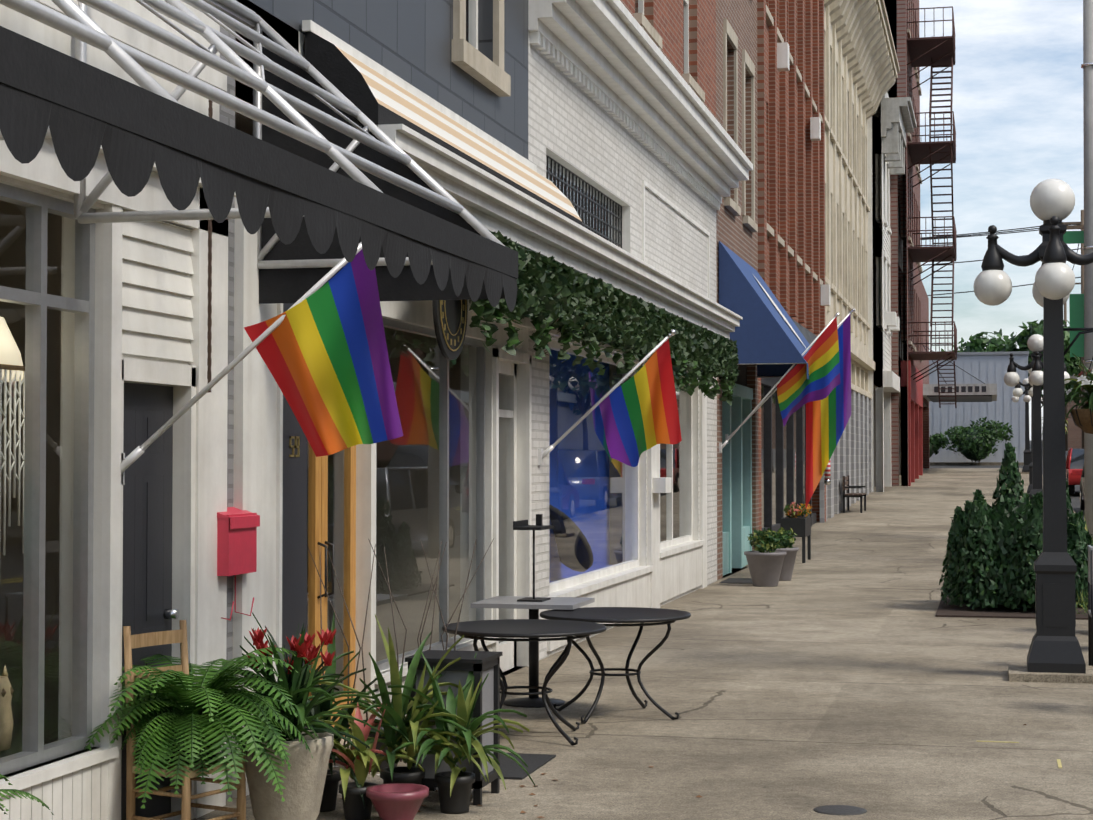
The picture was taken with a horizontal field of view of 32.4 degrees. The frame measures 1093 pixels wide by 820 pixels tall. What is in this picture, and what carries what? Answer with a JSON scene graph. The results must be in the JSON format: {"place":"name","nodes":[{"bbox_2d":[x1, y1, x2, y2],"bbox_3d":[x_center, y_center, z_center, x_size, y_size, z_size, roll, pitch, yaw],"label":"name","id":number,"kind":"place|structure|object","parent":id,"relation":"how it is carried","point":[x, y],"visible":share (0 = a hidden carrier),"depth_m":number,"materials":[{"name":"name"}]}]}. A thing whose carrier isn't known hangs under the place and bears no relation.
{"place":"outdoors","nodes":[
{"label":"outdoors","id":0,"kind":"place"},
{"bbox_2d":[0,317,24,750],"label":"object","id":1,"kind":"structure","parent":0,"point":[4,689],"depth_m":7.92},
{"bbox_2d":[432,300,467,359],"bbox_3d":[-0.622,-0.758,12.275,0.041,0.860,0.720,0,-2,13],"label":"hanging sign","id":2,"kind":"object","parent":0,"point":[450,321],"visible":0.6,"depth_m":12.22,"materials":[{"name":"black wood"}]},
{"bbox_2d":[191,462,1092,819],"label":"pavement","id":3,"kind":"structure","parent":0,"point":[843,666],"depth_m":12.90,"materials":[{"name":"concrete"}]},
{"bbox_2d":[0,774,53,814],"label":"fern","id":4,"kind":"object","parent":3,"relation":"on","point":[20,792],"visible":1,"depth_m":6.18,"materials":[{"name":"green plant"}]},
{"bbox_2d":[123,620,245,819],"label":"ladder back chair","id":5,"kind":"object","parent":3,"relation":"on","point":[131,642],"visible":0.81,"depth_m":8.24,"materials":[{"name":"brown wood"}]},
{"bbox_2d":[84,647,318,808],"bbox_3d":[-1.571,1.407,8.375,1.114,0.677,1.107,0,-2,13],"label":"fern","id":6,"kind":"object","parent":5,"relation":"on","point":[185,708],"visible":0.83,"depth_m":8.14,"materials":[{"name":"green plant"}]},
{"bbox_2d":[203,612,379,819],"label":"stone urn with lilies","id":7,"kind":"object","parent":3,"relation":"on","point":[303,784],"visible":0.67,"depth_m":8.50,"materials":[{"name":"beige plant"}]},
{"bbox_2d":[235,538,534,819],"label":"potted plants","id":8,"kind":"object","parent":3,"relation":"on","point":[401,793],"visible":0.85,"depth_m":9.07,"materials":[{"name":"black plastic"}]},
{"bbox_2d":[405,650,502,804],"bbox_3d":[-0.467,1.602,9.525,0.400,0.720,0.400,0,-2,13],"label":"plant stand","id":9,"kind":"object","parent":3,"relation":"on","point":[482,664],"visible":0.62,"depth_m":9.38,"materials":[{"name":"black metal"}]},
{"bbox_2d":[235,0,752,659],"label":"white brick shop","id":10,"kind":"structure","parent":3,"relation":"on","point":[633,136],"depth_m":20.07,"materials":[{"name":"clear brick"}]},
{"bbox_2d":[376,124,742,371],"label":"storefront cornice","id":11,"kind":"structure","parent":10,"relation":"attached to","point":[488,201],"depth_m":14.33,"materials":[{"name":"white wood"}]},
{"bbox_2d":[469,230,738,405],"bbox_3d":[0.800,-0.631,18.333,0.642,0.852,12.443,0,-2,13],"label":"ivy garland","id":12,"kind":"object","parent":10,"relation":"attached to","point":[569,303],"visible":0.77,"depth_m":15.87,"materials":[{"name":"green plant"}]},
{"bbox_2d":[537,329,675,464],"bbox_3d":[0.508,-0.107,15.905,1.173,1.146,0.164,0,-2,13],"label":"flag pole","id":13,"kind":"object","parent":10,"relation":"attached to","point":[541,455],"visible":1,"depth_m":15.91,"materials":[{"name":"white metal"}]},
{"bbox_2d":[599,339,681,466],"bbox_3d":[0.834,-0.063,16.112,0.718,1.104,0.576,0,-2,13],"label":"flag cloth","id":14,"kind":"object","parent":13,"relation":"attached to","point":[639,412],"visible":1,"depth_m":16.00,"materials":[{"name":"multicoloured fabric"}]},
{"bbox_2d":[442,619,606,744],"bbox_3d":[-0.136,1.670,11.532,1.012,0.684,1.012,0,-2,13],"label":"bistro table","id":15,"kind":"object","parent":3,"relation":"on","point":[569,631],"visible":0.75,"depth_m":11.39,"materials":[{"name":"black metal"}]},
{"bbox_2d":[470,514,594,707],"bbox_3d":[-0.089,1.396,13.173,0.720,1.320,0.720,0,-2,13],"label":"square table with stand","id":16,"kind":"object","parent":3,"relation":"on","point":[533,604],"visible":0.96,"depth_m":13.12,"materials":[{"name":"black metal"}]},
{"bbox_2d":[539,607,690,723],"bbox_3d":[0.458,1.696,12.522,1.012,0.684,1.012,0,-2,13],"label":"bistro table","id":17,"kind":"object","parent":3,"relation":"on","point":[641,616],"visible":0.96,"depth_m":12.40,"materials":[{"name":"black metal"}]},
{"bbox_2d":[500,578,752,779],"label":"door mats","id":18,"kind":"object","parent":3,"relation":"on","point":[511,769],"depth_m":10.53,"materials":[{"name":"rubber"}]},
{"bbox_2d":[226,584,1061,819],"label":"pavement covers and marks","id":19,"kind":"object","parent":3,"relation":"on","point":[843,810],"visible":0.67,"depth_m":9.18,"materials":[{"name":"metal"}]},
{"bbox_2d":[546,0,758,580],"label":"brown brick building","id":20,"kind":"structure","parent":3,"relation":"on","point":[737,234],"depth_m":29.30,"materials":[{"name":"clear brick"}]},
{"bbox_2d":[719,241,810,378],"bbox_3d":[3.540,-1.363,28.524,1.230,1.970,4.400,0,-2,13],"label":"navy awning","id":21,"kind":"object","parent":20,"relation":"attached to","point":[769,337],"visible":0.71,"depth_m":26.46,"materials":[{"name":"fabric"}]},
{"bbox_2d":[719,312,839,452],"bbox_3d":[3.274,-0.381,26.454,1.702,1.959,0.070,0,-2,13],"label":"flag pole","id":22,"kind":"object","parent":20,"relation":"attached to","point":[721,445],"visible":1,"depth_m":26.47,"materials":[{"name":"silver metal"}]},
{"bbox_2d":[777,317,839,425],"bbox_3d":[3.700,-0.532,26.527,0.875,1.546,0.369,0,-2,13],"label":"flag cloth","id":23,"kind":"object","parent":22,"relation":"attached to","point":[797,389],"visible":1,"depth_m":26.45,"materials":[{"name":"multicoloured fabric"}]},
{"bbox_2d":[725,308,854,443],"bbox_3d":[3.507,-0.483,27.070,1.875,1.935,0.070,0,-2,13],"label":"flag pole","id":24,"kind":"object","parent":20,"relation":"attached to","point":[764,401],"visible":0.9,"depth_m":27.13,"materials":[{"name":"silver metal"}]},
{"bbox_2d":[806,314,850,506],"bbox_3d":[4.053,0.022,26.995,0.652,2.806,0.325,0,-2,13],"label":"flag cloth","id":25,"kind":"object","parent":24,"relation":"attached to","point":[828,417],"visible":0.75,"depth_m":26.95,"materials":[{"name":"multicoloured fabric"}]},
{"bbox_2d":[744,502,811,586],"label":"potted plants","id":26,"kind":"object","parent":3,"relation":"on","point":[771,560],"visible":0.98,"depth_m":25.48,"materials":[{"name":"grey plant"}]},
{"bbox_2d":[757,0,830,534],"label":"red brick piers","id":27,"kind":"structure","parent":3,"relation":"on","point":[791,148],"depth_m":36.12,"materials":[{"name":"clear brick"}]},
{"bbox_2d":[843,476,865,512],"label":"street bench","id":28,"kind":"object","parent":3,"relation":"on","point":[848,494],"visible":0.94,"depth_m":46.10,"materials":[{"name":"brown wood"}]},
{"bbox_2d":[872,0,922,485],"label":"tall brick building","id":29,"kind":"structure","parent":3,"relation":"on","point":[906,434],"depth_m":64.79,"materials":[{"name":"red brick"}]},
{"bbox_2d":[906,6,956,407],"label":"fire escape","id":30,"kind":"object","parent":29,"relation":"attached to","point":[932,52],"visible":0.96,"depth_m":66.13,"materials":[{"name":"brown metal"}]},
{"bbox_2d":[898,279,996,468],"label":"red building","id":31,"kind":"structure","parent":3,"relation":"on","point":[984,392],"depth_m":78.36,"materials":[{"name":"grey metal"}]},
{"bbox_2d":[941,329,1017,351],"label":"tree","id":32,"kind":"object","parent":3,"relation":"on","point":[977,343],"visible":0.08,"depth_m":136.16,"materials":[{"name":"green plant"}]},
{"bbox_2d":[935,442,1092,619],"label":"bed shrub","id":33,"kind":"object","parent":3,"relation":"on","point":[994,551],"visible":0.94,"depth_m":21.00,"materials":[{"name":"green plant"}]},
{"bbox_2d":[1012,378,1041,473],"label":"lamp post","id":34,"kind":"object","parent":3,"relation":"on","point":[1027,451],"visible":0.75,"depth_m":77.25,"materials":[{"name":"metal"}]},
{"bbox_2d":[1013,368,1042,493],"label":"lamp post","id":35,"kind":"object","parent":3,"relation":"on","point":[1017,391],"visible":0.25,"depth_m":55.93,"materials":[{"name":"metal"}]},
{"bbox_2d":[973,178,1092,683],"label":"lamp post","id":36,"kind":"object","parent":3,"relation":"on","point":[1055,655],"visible":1,"depth_m":14.68,"materials":[{"name":"metal"}]},
{"bbox_2d":[1004,334,1070,503],"bbox_3d":[9.328,0.520,35.639,1.044,3.924,1.033,1,-2,-26],"label":"lamp post","id":37,"kind":"object","parent":3,"relation":"on","point":[1035,347],"visible":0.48,"depth_m":35.56,"materials":[{"name":"metal"}]},
{"bbox_2d":[1088,545,1092,665],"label":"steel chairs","id":38,"kind":"object","parent":3,"relation":"on","point":[1090,605],"visible":0.81,"depth_m":15.28,"materials":[{"name":"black metal"}]},
{"bbox_2d":[919,0,1083,439],"label":"sky","id":39,"kind":"structure","parent":0,"point":[1017,106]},
{"bbox_2d":[930,440,1084,520],"bbox_3d":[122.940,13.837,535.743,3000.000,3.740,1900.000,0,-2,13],"label":"road","id":40,"kind":"structure","parent":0,"point":[1075,501],"depth_m":92.20,"materials":[{"name":"grey asphalt"}]},
{"bbox_2d":[0,0,235,819],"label":"storefront building","id":41,"kind":"structure","parent":40,"relation":"on","point":[107,325],"depth_m":8.32,"materials":[{"name":"white wood"}]},
{"bbox_2d":[207,100,212,391],"bbox_3d":[-1.528,-0.772,8.532,0.016,1.385,0.016,0,-2,13],"label":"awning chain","id":42,"kind":"object","parent":41,"relation":"attached to","point":[209,322],"visible":0.58,"depth_m":8.52,"materials":[{"name":"metal"}]},
{"bbox_2d":[120,242,361,484],"bbox_3d":[-1.302,-0.242,8.185,1.205,1.137,0.206,0,-2,13],"label":"flag pole","id":43,"kind":"object","parent":41,"relation":"attached to","point":[133,456],"visible":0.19,"depth_m":8.19,"materials":[{"name":"silver metal"}]},
{"bbox_2d":[244,250,402,456],"bbox_3d":[-0.962,-0.270,8.247,0.685,0.952,0.273,0,-2,13],"label":"flag cloth","id":44,"kind":"object","parent":43,"relation":"attached to","point":[323,351],"visible":0.94,"depth_m":8.18,"materials":[{"name":"multicoloured fabric"}]},
{"bbox_2d":[0,0,504,268],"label":"awning frame","id":45,"kind":"object","parent":41,"relation":"attached to","point":[80,26],"visible":0.65,"depth_m":7.75,"materials":[{"name":"white metal"}]},
{"bbox_2d":[0,26,517,311],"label":"awning canvas","id":46,"kind":"object","parent":41,"relation":"attached to","point":[83,111],"visible":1,"depth_m":6.30,"materials":[{"name":"black fabric"}]},
{"bbox_2d":[219,0,531,799],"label":"storefront building","id":47,"kind":"structure","parent":40,"relation":"on","point":[451,468],"depth_m":13.17,"materials":[{"name":"white paint"}]},
{"bbox_2d":[217,507,259,620],"bbox_3d":[-1.561,0.765,9.384,0.126,0.553,0.370,0,-2,13],"label":"mailbox","id":48,"kind":"object","parent":47,"relation":"attached to","point":[236,541],"visible":0.83,"depth_m":9.31,"materials":[{"name":"red metal"}]},
{"bbox_2d":[302,20,581,225],"bbox_3d":[-0.534,-1.804,13.027,0.440,0.610,5.350,0,-2,13],"label":"awning","id":49,"kind":"object","parent":47,"relation":"attached to","point":[374,92],"visible":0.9,"depth_m":11.53,"materials":[{"name":"beige fabric"}]},
{"bbox_2d":[820,0,899,522],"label":"cream building","id":50,"kind":"structure","parent":40,"relation":"on","point":[861,67],"depth_m":51.19,"materials":[{"name":"paint"}]},
{"bbox_2d":[867,92,916,491],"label":"narrow white building","id":51,"kind":"structure","parent":40,"relation":"on","point":[896,118],"depth_m":60.02,"materials":[{"name":"paint"}]},
{"bbox_2d":[929,432,946,457],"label":"bush","id":52,"kind":"object","parent":40,"relation":"on","point":[935,443],"visible":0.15,"depth_m":96.54,"materials":[{"name":"green plant"}]},
{"bbox_2d":[941,417,1012,461],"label":"bush","id":53,"kind":"object","parent":40,"relation":"on","point":[975,443],"visible":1,"depth_m":95.11,"materials":[{"name":"green plant"}]},
{"bbox_2d":[929,351,1028,461],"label":"metal shed","id":54,"kind":"structure","parent":40,"relation":"on","point":[988,367],"depth_m":98.27,"materials":[{"name":"grey metal"}]},
{"bbox_2d":[922,210,1083,450],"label":"utility poles and wires","id":55,"kind":"object","parent":40,"relation":"on","point":[1075,225],"visible":0.08,"depth_m":93.78,"materials":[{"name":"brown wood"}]},
{"bbox_2d":[999,319,1080,449],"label":"tree","id":56,"kind":"object","parent":40,"relation":"on","point":[1025,334],"visible":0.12,"depth_m":113.60,"materials":[{"name":"green plant"}]},
{"bbox_2d":[1066,448,1083,494],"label":"red car","id":57,"kind":"object","parent":40,"relation":"on","point":[1074,462],"visible":0.54,"depth_m":59.04,"materials":[{"name":"red paint"}]},
{"bbox_2d":[1068,400,1081,447],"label":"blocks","id":58,"kind":"structure","parent":40,"relation":"on","point":[1074,436],"depth_m":144.39,"materials":[{"name":"brown brick"}]},
{"bbox_2d":[1063,0,1092,539],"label":"signal pole with banner","id":59,"kind":"object","parent":40,"relation":"on","point":[1081,310],"visible":0.83,"depth_m":29.67,"materials":[{"name":"metal"}]},
{"bbox_2d":[1080,466,1084,509],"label":"grey car","id":60,"kind":"object","parent":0,"point":[1082,497],"visible":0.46,"depth_m":49.92,"materials":[{"name":"grey paint"}]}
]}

